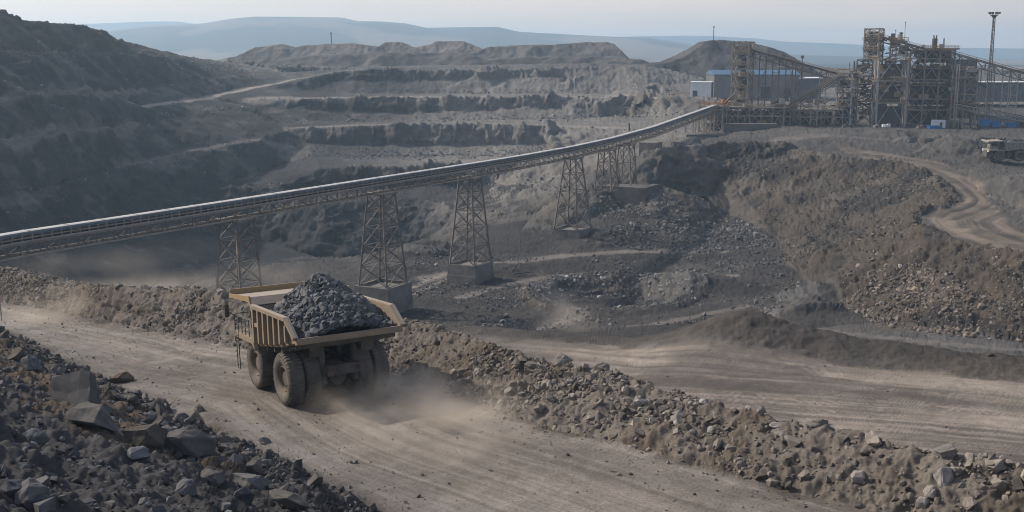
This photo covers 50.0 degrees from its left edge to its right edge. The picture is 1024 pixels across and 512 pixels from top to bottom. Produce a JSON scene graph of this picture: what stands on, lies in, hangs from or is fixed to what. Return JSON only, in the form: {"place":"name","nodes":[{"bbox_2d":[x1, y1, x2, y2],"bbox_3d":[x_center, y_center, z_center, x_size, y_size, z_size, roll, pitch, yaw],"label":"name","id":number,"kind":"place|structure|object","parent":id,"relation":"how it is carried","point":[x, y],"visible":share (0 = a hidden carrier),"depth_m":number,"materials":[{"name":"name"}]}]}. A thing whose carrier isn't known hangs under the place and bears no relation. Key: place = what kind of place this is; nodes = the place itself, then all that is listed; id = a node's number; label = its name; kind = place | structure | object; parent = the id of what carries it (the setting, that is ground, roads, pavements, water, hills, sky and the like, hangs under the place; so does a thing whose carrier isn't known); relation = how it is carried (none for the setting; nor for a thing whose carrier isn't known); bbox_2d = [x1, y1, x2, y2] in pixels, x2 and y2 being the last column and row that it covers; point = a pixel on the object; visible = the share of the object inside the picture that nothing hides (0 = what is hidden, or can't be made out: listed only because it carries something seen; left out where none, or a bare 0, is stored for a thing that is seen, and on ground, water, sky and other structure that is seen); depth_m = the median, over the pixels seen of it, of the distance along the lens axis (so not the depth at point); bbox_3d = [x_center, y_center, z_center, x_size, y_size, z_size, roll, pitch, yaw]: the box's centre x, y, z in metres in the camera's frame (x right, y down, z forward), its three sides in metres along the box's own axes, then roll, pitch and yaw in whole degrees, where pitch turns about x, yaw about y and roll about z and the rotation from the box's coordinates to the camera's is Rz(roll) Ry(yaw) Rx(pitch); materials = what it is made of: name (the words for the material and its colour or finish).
{"place":"outdoors","nodes":[
{"label":"outdoors","id":0,"kind":"place"},
{"bbox_2d":[0,330,382,511],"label":"foreground slope","id":1,"kind":"structure","parent":0,"point":[101,446],"depth_m":40.35,"materials":[{"name":"stone"}]},
{"bbox_2d":[0,479,25,496],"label":"boulder","id":2,"kind":"object","parent":1,"relation":"on","point":[9,487],"visible":0.6,"depth_m":28.86,"materials":[{"name":"stone"}]},
{"bbox_2d":[7,347,26,360],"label":"boulder","id":3,"kind":"object","parent":1,"relation":"on","point":[17,353],"visible":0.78,"depth_m":63.80,"materials":[{"name":"stone"}]},
{"bbox_2d":[18,354,41,371],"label":"boulder","id":4,"kind":"object","parent":1,"relation":"on","point":[28,362],"visible":0.99,"depth_m":60.80,"materials":[{"name":"stone"}]},
{"bbox_2d":[14,477,49,506],"bbox_3d":[-12.761,6.377,29.050,0.843,0.949,0.858,7,12,35],"label":"boulder","id":5,"kind":"object","parent":1,"relation":"on","point":[30,490],"visible":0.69,"depth_m":28.77,"materials":[{"name":"stone"}]},
{"bbox_2d":[22,428,49,444],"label":"boulder","id":6,"kind":"object","parent":1,"relation":"on","point":[40,436],"visible":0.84,"depth_m":38.52,"materials":[{"name":"stone"}]},
{"bbox_2d":[56,494,69,503],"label":"boulder","id":7,"kind":"object","parent":1,"relation":"on","point":[64,498],"visible":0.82,"depth_m":29.75,"materials":[{"name":"stone"}]},
{"bbox_2d":[50,370,100,405],"bbox_3d":[-21.564,6.837,54.342,2.358,1.814,3.866,-5,11,-28],"label":"boulder","id":8,"kind":"object","parent":1,"relation":"on","point":[76,388],"visible":0.62,"depth_m":54.02,"materials":[{"name":"stone"}]},
{"bbox_2d":[66,401,118,431],"bbox_3d":[-17.617,6.824,46.199,2.001,1.233,1.523,4,11,21],"label":"boulder","id":9,"kind":"object","parent":1,"relation":"on","point":[87,413],"visible":1,"depth_m":45.83,"materials":[{"name":"stone"}]},
{"bbox_2d":[124,393,138,402],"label":"boulder","id":10,"kind":"object","parent":1,"relation":"on","point":[130,397],"visible":1,"depth_m":58.59,"materials":[{"name":"stone"}]},
{"bbox_2d":[127,446,149,459],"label":"boulder","id":11,"kind":"object","parent":1,"relation":"on","point":[137,452],"visible":1,"depth_m":40.49,"materials":[{"name":"stone"}]},
{"bbox_2d":[121,423,167,448],"bbox_3d":[-15.388,7.570,45.984,1.632,1.261,1.552,3,11,17],"label":"boulder","id":12,"kind":"object","parent":1,"relation":"on","point":[153,435],"visible":0.83,"depth_m":45.46,"materials":[{"name":"stone"}]},
{"bbox_2d":[175,478,196,495],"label":"boulder","id":13,"kind":"object","parent":1,"relation":"on","point":[185,486],"visible":0.98,"depth_m":36.50,"materials":[{"name":"stone"}]},
{"bbox_2d":[0,326,376,511],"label":"foreground rubble","id":14,"kind":"object","parent":1,"relation":"on","point":[42,503],"visible":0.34,"depth_m":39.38,"materials":[{"name":"stone"}]},
{"bbox_2d":[163,425,217,457],"bbox_3d":[-13.950,7.957,47.251,1.893,1.393,2.229,7,12,34],"label":"boulder","id":15,"kind":"object","parent":1,"relation":"on","point":[188,440],"visible":0.84,"depth_m":46.70,"materials":[{"name":"stone"}]},
{"bbox_2d":[200,468,223,487],"bbox_3d":[-11.332,8.440,41.469,0.866,0.735,0.963,-2,10,-10],"label":"boulder","id":16,"kind":"object","parent":1,"relation":"on","point":[214,478],"visible":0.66,"depth_m":41.21,"materials":[{"name":"stone"}]},
{"bbox_2d":[232,473,272,490],"bbox_3d":[-10.230,8.880,43.213,1.412,0.825,1.305,8,13,39],"label":"boulder","id":17,"kind":"object","parent":1,"relation":"on","point":[254,482],"visible":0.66,"depth_m":42.78,"materials":[{"name":"stone"}]},
{"bbox_2d":[269,488,310,509],"bbox_3d":[-8.130,8.916,40.233,1.643,0.547,1.200,19,-3,-3],"label":"boulder","id":18,"kind":"object","parent":1,"relation":"on","point":[289,500],"visible":0.98,"depth_m":39.89,"materials":[{"name":"stone"}]},
{"bbox_2d":[0,302,1022,511],"bbox_3d":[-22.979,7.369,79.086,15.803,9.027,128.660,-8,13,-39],"label":"haul road","id":19,"kind":"structure","parent":0,"point":[587,466],"depth_m":55.56,"materials":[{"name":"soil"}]},
{"bbox_2d":[109,371,133,382],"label":"boulder","id":20,"kind":"object","parent":19,"relation":"on","point":[123,376],"visible":0.84,"depth_m":72.99,"materials":[{"name":"stone"}]},
{"bbox_2d":[194,404,203,412],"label":"boulder","id":21,"kind":"object","parent":19,"relation":"on","point":[199,408],"visible":0.92,"depth_m":63.84,"materials":[{"name":"stone"}]},
{"bbox_2d":[258,437,270,444],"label":"boulder","id":22,"kind":"object","parent":19,"relation":"on","point":[263,440],"visible":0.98,"depth_m":56.87,"materials":[{"name":"stone"}]},
{"bbox_2d":[224,282,405,405],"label":"haul truck","id":23,"kind":"object","parent":19,"relation":"on","point":[288,362],"visible":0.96,"depth_m":65.25,"materials":[{"name":"yellow paint"}]},
{"bbox_2d":[270,272,394,338],"bbox_3d":[-11.139,2.929,65.717,6.488,3.824,7.596,-6,7,-30],"label":"ore load","id":24,"kind":"object","parent":23,"relation":"in","point":[315,304],"visible":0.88,"depth_m":63.91},
{"bbox_2d":[0,9,1023,379],"bbox_3d":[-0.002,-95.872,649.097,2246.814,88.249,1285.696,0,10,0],"label":"quarry terrain","id":25,"kind":"structure","parent":0,"point":[680,171],"depth_m":357.33,"materials":[{"name":"stone"}]},
{"bbox_2d":[216,43,377,64],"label":"spoil heap","id":26,"kind":"object","parent":25,"relation":"on","point":[267,55],"visible":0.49,"depth_m":841.12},
{"bbox_2d":[0,40,779,240],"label":"bench stones","id":27,"kind":"object","parent":25,"relation":"on","point":[663,208],"visible":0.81,"depth_m":396.64,"materials":[{"name":"stone"}]},
{"bbox_2d":[366,42,424,52],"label":"spoil heap","id":28,"kind":"object","parent":25,"relation":"on","point":[396,47],"visible":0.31,"depth_m":833.13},
{"bbox_2d":[416,41,481,53],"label":"spoil heap","id":29,"kind":"object","parent":25,"relation":"on","point":[461,47],"visible":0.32,"depth_m":919.99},
{"bbox_2d":[269,52,648,66],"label":"spoil bank","id":30,"kind":"structure","parent":25,"relation":"on","point":[371,59],"depth_m":691.14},
{"bbox_2d":[469,42,629,58],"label":"spoil heap","id":31,"kind":"object","parent":25,"relation":"on","point":[599,49],"visible":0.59,"depth_m":782.24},
{"bbox_2d":[594,148,618,191],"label":"conveyor trestle","id":32,"kind":"object","parent":25,"relation":"on","point":[604,158],"visible":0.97,"depth_m":308.44,"materials":[{"name":"metal"}]},
{"bbox_2d":[598,184,657,204],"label":"concrete block","id":33,"kind":"structure","parent":25,"relation":"on","point":[638,194],"depth_m":317.81,"materials":[{"name":"concrete"}]},
{"bbox_2d":[614,143,636,185],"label":"conveyor trestle","id":34,"kind":"object","parent":33,"relation":"on","point":[629,161],"visible":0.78,"depth_m":321.90,"materials":[{"name":"metal"}]},
{"bbox_2d":[0,104,720,261],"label":"overland conveyor","id":35,"kind":"object","parent":34,"relation":"on","point":[95,226],"visible":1,"depth_m":183.88,"materials":[{"name":"metal"}]},
{"bbox_2d":[683,133,717,137],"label":"concrete slab","id":36,"kind":"structure","parent":25,"relation":"on","point":[699,134],"depth_m":367.59,"materials":[{"name":"concrete"}]},
{"bbox_2d":[690,81,712,96],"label":"shed","id":37,"kind":"structure","parent":25,"relation":"on","point":[701,88],"depth_m":499.36,"materials":[{"name":"metal"}]},
{"bbox_2d":[705,112,714,132],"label":"steel bent","id":38,"kind":"object","parent":25,"relation":"on","point":[706,120],"visible":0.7,"depth_m":391.65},
{"bbox_2d":[698,97,729,131],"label":"head platform","id":39,"kind":"structure","parent":25,"relation":"on","point":[711,119],"depth_m":398.28,"materials":[{"name":"metal"}]},
{"bbox_2d":[633,40,836,86],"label":"stockpile","id":40,"kind":"object","parent":25,"relation":"on","point":[701,59],"visible":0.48,"depth_m":606.01,"materials":[{"name":"gravel"}]},
{"bbox_2d":[721,123,777,132],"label":"retaining wall","id":41,"kind":"structure","parent":25,"relation":"on","point":[731,127],"depth_m":384.16,"materials":[{"name":"concrete"}]},
{"bbox_2d":[714,93,785,130],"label":"base structure","id":42,"kind":"object","parent":25,"relation":"on","point":[756,115],"visible":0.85,"depth_m":395.67,"materials":[{"name":"metal"}]},
{"bbox_2d":[729,41,755,122],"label":"transfer tower","id":43,"kind":"structure","parent":42,"relation":"on","point":[742,52],"depth_m":398.17,"materials":[{"name":"metal"}]},
{"bbox_2d":[757,56,766,110],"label":"steel bent","id":44,"kind":"object","parent":42,"relation":"attached to","point":[759,80],"visible":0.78,"depth_m":400.06,"materials":[{"name":"metal"}]},
{"bbox_2d":[706,70,799,99],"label":"shed","id":45,"kind":"structure","parent":25,"relation":"on","point":[721,80],"depth_m":494.46,"materials":[{"name":"metal"}]},
{"bbox_2d":[761,87,770,97],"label":"door","id":46,"kind":"structure","parent":45,"relation":"in","point":[767,95],"depth_m":494.51,"materials":[{"name":"metal"}]},
{"bbox_2d":[794,65,802,112],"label":"steel bent","id":47,"kind":"object","parent":25,"relation":"on","point":[795,86],"visible":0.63,"depth_m":400.02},
{"bbox_2d":[750,48,839,79],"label":"inclined conveyor","id":48,"kind":"object","parent":47,"relation":"on","point":[759,52],"visible":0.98,"depth_m":397.41,"materials":[{"name":"metal"}]},
{"bbox_2d":[766,97,844,125],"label":"base structure","id":49,"kind":"object","parent":25,"relation":"on","point":[802,116],"visible":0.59,"depth_m":397.53,"materials":[{"name":"metal"}]},
{"bbox_2d":[770,59,779,110],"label":"steel bent","id":50,"kind":"object","parent":49,"relation":"attached to","point":[778,75],"visible":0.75,"depth_m":399.77,"materials":[{"name":"metal"}]},
{"bbox_2d":[784,63,792,123],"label":"steel bent","id":51,"kind":"object","parent":49,"relation":"attached to","point":[785,90],"visible":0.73,"depth_m":400.00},
{"bbox_2d":[798,77,822,99],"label":"shed","id":52,"kind":"structure","parent":25,"relation":"on","point":[808,83],"depth_m":492.22,"materials":[{"name":"metal"}]},
{"bbox_2d":[809,93,818,125],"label":"steel bent","id":53,"kind":"object","parent":25,"relation":"on","point":[811,106],"visible":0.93,"depth_m":394.81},
{"bbox_2d":[818,72,826,124],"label":"steel bent","id":54,"kind":"object","parent":25,"relation":"on","point":[822,93],"visible":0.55,"depth_m":399.59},
{"bbox_2d":[835,61,862,125],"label":"transfer tower","id":55,"kind":"structure","parent":25,"relation":"on","point":[848,102],"depth_m":396.40,"materials":[{"name":"metal"}]},
{"bbox_2d":[786,73,842,110],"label":"inclined conveyor","id":56,"kind":"object","parent":55,"relation":"attached to","point":[810,93],"visible":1,"depth_m":393.10,"materials":[{"name":"metal"}]},
{"bbox_2d":[710,140,1023,341],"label":"slope stones","id":57,"kind":"object","parent":25,"relation":"on","point":[1019,279],"visible":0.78,"depth_m":254.43,"materials":[{"name":"stone"}]},
{"bbox_2d":[853,59,881,123],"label":"steel bay","id":58,"kind":"object","parent":25,"relation":"on","point":[863,92],"visible":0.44,"depth_m":402.39,"materials":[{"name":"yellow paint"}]},
{"bbox_2d":[862,28,886,64],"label":"head tower","id":59,"kind":"structure","parent":58,"relation":"on","point":[872,48],"depth_m":401.12,"materials":[{"name":"metal"}]},
{"bbox_2d":[868,56,910,126],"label":"crusher frame","id":60,"kind":"object","parent":25,"relation":"on","point":[890,74],"visible":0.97,"depth_m":395.44,"materials":[{"name":"metal"}]},
{"bbox_2d":[900,35,959,124],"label":"screening frame","id":61,"kind":"object","parent":25,"relation":"on","point":[923,97],"visible":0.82,"depth_m":401.59,"materials":[{"name":"metal"}]},
{"bbox_2d":[884,22,914,61],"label":"head tower","id":62,"kind":"structure","parent":61,"relation":"on","point":[900,41],"depth_m":398.93,"materials":[{"name":"metal"}]},
{"bbox_2d":[880,34,928,53],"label":"inclined conveyor","id":63,"kind":"object","parent":61,"relation":"on","point":[909,44],"visible":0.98,"depth_m":399.04,"materials":[{"name":"metal"}]},
{"bbox_2d":[933,45,1023,80],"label":"inclined conveyor","id":64,"kind":"object","parent":61,"relation":"attached to","point":[994,66],"visible":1,"depth_m":394.51,"materials":[{"name":"metal"}]},
{"bbox_2d":[839,225,1023,341],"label":"talus stones","id":65,"kind":"object","parent":25,"relation":"on","point":[912,280],"visible":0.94,"depth_m":175.39,"materials":[{"name":"stone"}]},
{"bbox_2d":[931,120,945,127],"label":"container","id":66,"kind":"object","parent":25,"relation":"on","point":[941,123],"visible":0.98,"depth_m":385.69,"materials":[{"name":"metal"}]},
{"bbox_2d":[932,57,976,117],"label":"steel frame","id":67,"kind":"structure","parent":25,"relation":"on","point":[969,62],"depth_m":420.42,"materials":[{"name":"metal"}]},
{"bbox_2d":[953,64,959,118],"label":"steel bent","id":68,"kind":"object","parent":25,"relation":"on","point":[956,94],"visible":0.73,"depth_m":393.63,"materials":[{"name":"metal"}]},
{"bbox_2d":[941,64,986,125],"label":"steel bay","id":69,"kind":"object","parent":25,"relation":"on","point":[971,70],"visible":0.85,"depth_m":395.16,"materials":[{"name":"grey metal"}]},
{"bbox_2d":[977,66,988,125],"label":"steel bent","id":70,"kind":"object","parent":25,"relation":"on","point":[981,93],"visible":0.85,"depth_m":396.75,"materials":[{"name":"metal"}]},
{"bbox_2d":[979,119,990,125],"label":"skip","id":71,"kind":"object","parent":25,"relation":"on","point":[984,122],"visible":1,"depth_m":392.86,"materials":[{"name":"blue paint"}]},
{"bbox_2d":[985,67,995,120],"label":"steel bent","id":72,"kind":"object","parent":25,"relation":"on","point":[993,92],"visible":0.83,"depth_m":398.48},
{"bbox_2d":[985,12,1000,119],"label":"floodlight mast","id":73,"kind":"object","parent":25,"relation":"on","point":[992,33],"visible":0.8,"depth_m":408.85,"materials":[{"name":"metal"}]},
{"bbox_2d":[990,121,1001,126],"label":"skip","id":74,"kind":"object","parent":25,"relation":"on","point":[995,123],"visible":1,"depth_m":391.94,"materials":[{"name":"blue paint"}]},
{"bbox_2d":[974,81,1023,101],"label":"shed","id":75,"kind":"structure","parent":25,"relation":"on","point":[997,92],"depth_m":464.85,"materials":[{"name":"metal"}]},
{"bbox_2d":[981,139,1023,160],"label":"haul truck","id":76,"kind":"object","parent":25,"relation":"on","point":[998,150],"visible":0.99,"depth_m":315.58,"materials":[{"name":"grey paint"}]},
{"bbox_2d":[999,71,1010,125],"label":"steel bent","id":77,"kind":"object","parent":25,"relation":"on","point":[1008,85],"visible":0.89,"depth_m":394.86,"materials":[{"name":"metal"}]},
{"bbox_2d":[1007,74,1018,122],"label":"steel bent","id":78,"kind":"object","parent":25,"relation":"on","point":[1015,106],"visible":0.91,"depth_m":394.06,"materials":[{"name":"metal"}]},
{"bbox_2d":[955,103,1023,121],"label":"inclined conveyor","id":79,"kind":"object","parent":78,"relation":"on","point":[998,112],"visible":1,"depth_m":393.05,"materials":[{"name":"metal"}]},
{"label":"concrete block","id":80,"kind":"object","parent":25,"relation":"on","visible":0},
{"bbox_2d":[639,141,661,155],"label":"concrete block","id":81,"kind":"structure","parent":80,"relation":"on","point":[648,145],"depth_m":342.07,"materials":[{"name":"concrete"}]},
{"bbox_2d":[63,159,960,337],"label":"pit floor","id":82,"kind":"structure","parent":0,"point":[512,236],"depth_m":251.68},
{"bbox_2d":[214,215,261,290],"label":"conveyor trestle","id":83,"kind":"object","parent":82,"relation":"on","point":[238,262],"visible":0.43,"depth_m":174.69,"materials":[{"name":"metal"}]},
{"bbox_2d":[354,190,412,313],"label":"conveyor trestle","id":84,"kind":"object","parent":82,"relation":"on","point":[398,294],"visible":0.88,"depth_m":210.81,"materials":[{"name":"metal"}]},
{"bbox_2d":[447,175,493,284],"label":"conveyor trestle","id":85,"kind":"object","parent":82,"relation":"on","point":[473,271],"visible":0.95,"depth_m":240.62,"materials":[{"name":"metal"}]},
{"bbox_2d":[551,156,591,240],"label":"conveyor trestle","id":86,"kind":"object","parent":82,"relation":"on","point":[568,231],"visible":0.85,"depth_m":288.44,"materials":[{"name":"metal"}]},
{"bbox_2d":[412,246,803,330],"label":"floor stones","id":87,"kind":"object","parent":82,"relation":"on","point":[501,321],"visible":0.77,"depth_m":224.00,"materials":[{"name":"stone"}]},
{"bbox_2d":[522,268,708,311],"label":"hollow stones","id":88,"kind":"object","parent":82,"relation":"on","point":[596,291],"visible":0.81,"depth_m":235.64,"materials":[{"name":"stone"}]},
{"bbox_2d":[614,211,789,266],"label":"gully debris","id":89,"kind":"object","parent":82,"relation":"on","point":[706,247],"visible":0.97,"depth_m":279.15,"materials":[{"name":"stone"}]},
{"bbox_2d":[0,268,1023,511],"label":"roadside berm","id":90,"kind":"structure","parent":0,"point":[821,440],"depth_m":53.47,"materials":[{"name":"stone"}]},
{"bbox_2d":[0,266,1023,511],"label":"berm rubble","id":91,"kind":"object","parent":90,"relation":"on","point":[668,406],"visible":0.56,"depth_m":60.39,"materials":[{"name":"stone"}]},
{"bbox_2d":[552,353,572,364],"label":"boulder","id":92,"kind":"object","parent":90,"relation":"on","point":[561,358],"visible":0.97,"depth_m":63.90,"materials":[{"name":"stone"}]},
{"bbox_2d":[594,362,609,371],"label":"boulder","id":93,"kind":"object","parent":90,"relation":"on","point":[598,367],"visible":0.94,"depth_m":61.44,"materials":[{"name":"stone"}]},
{"bbox_2d":[633,397,646,405],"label":"boulder","id":94,"kind":"object","parent":90,"relation":"on","point":[638,401],"visible":1,"depth_m":56.98,"materials":[{"name":"stone"}]},
{"bbox_2d":[671,413,682,424],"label":"boulder","id":95,"kind":"object","parent":90,"relation":"on","point":[676,419],"visible":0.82,"depth_m":54.06,"materials":[{"name":"stone"}]},
{"bbox_2d":[771,428,784,437],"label":"boulder","id":96,"kind":"object","parent":90,"relation":"on","point":[778,432],"visible":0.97,"depth_m":50.17,"materials":[{"name":"stone"}]},
{"bbox_2d":[812,419,827,426],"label":"boulder","id":97,"kind":"object","parent":90,"relation":"on","point":[820,422],"visible":0.65,"depth_m":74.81,"materials":[{"name":"stone"}]},
{"bbox_2d":[850,470,865,482],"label":"boulder","id":98,"kind":"object","parent":90,"relation":"on","point":[858,476],"visible":1,"depth_m":45.38,"materials":[{"name":"stone"}]},
{"bbox_2d":[865,430,881,445],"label":"boulder","id":99,"kind":"object","parent":90,"relation":"on","point":[872,437],"visible":1,"depth_m":46.73,"materials":[{"name":"stone"}]},
{"bbox_2d":[915,496,929,508],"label":"boulder","id":100,"kind":"object","parent":90,"relation":"on","point":[922,502],"visible":1,"depth_m":43.12,"materials":[{"name":"stone"}]},
{"bbox_2d":[923,485,937,497],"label":"boulder","id":101,"kind":"object","parent":90,"relation":"on","point":[929,491],"visible":0.98,"depth_m":43.37,"materials":[{"name":"stone"}]},
{"bbox_2d":[933,467,953,487],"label":"boulder","id":102,"kind":"object","parent":90,"relation":"on","point":[943,476],"visible":1,"depth_m":43.46,"materials":[{"name":"stone"}]},
{"bbox_2d":[933,443,957,458],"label":"boulder","id":103,"kind":"object","parent":90,"relation":"on","point":[948,450],"visible":1,"depth_m":44.32,"materials":[{"name":"stone"}]},
{"bbox_2d":[963,496,976,510],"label":"boulder","id":104,"kind":"object","parent":90,"relation":"on","point":[969,503],"visible":0.96,"depth_m":42.23,"materials":[{"name":"stone"}]},
{"bbox_2d":[0,0,1023,47],"label":"sky","id":105,"kind":"structure","parent":0,"point":[963,23],"materials":[{"name":"grey"}]},
{"bbox_2d":[75,17,1023,69],"bbox_3d":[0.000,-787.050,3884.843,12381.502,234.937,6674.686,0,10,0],"label":"hills","id":106,"kind":"structure","parent":0,"point":[220,39],"depth_m":3553.87,"materials":[{"name":"grey soil"}]},
{"bbox_2d":[470,334,1023,462],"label":"road","id":107,"kind":"structure","parent":0,"point":[792,390],"depth_m":84.97,"materials":[{"name":"soil"}]},
{"bbox_2d":[832,142,1023,250],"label":"switchback road","id":108,"kind":"structure","parent":0,"point":[979,216],"depth_m":226.80,"materials":[{"name":"soil"}]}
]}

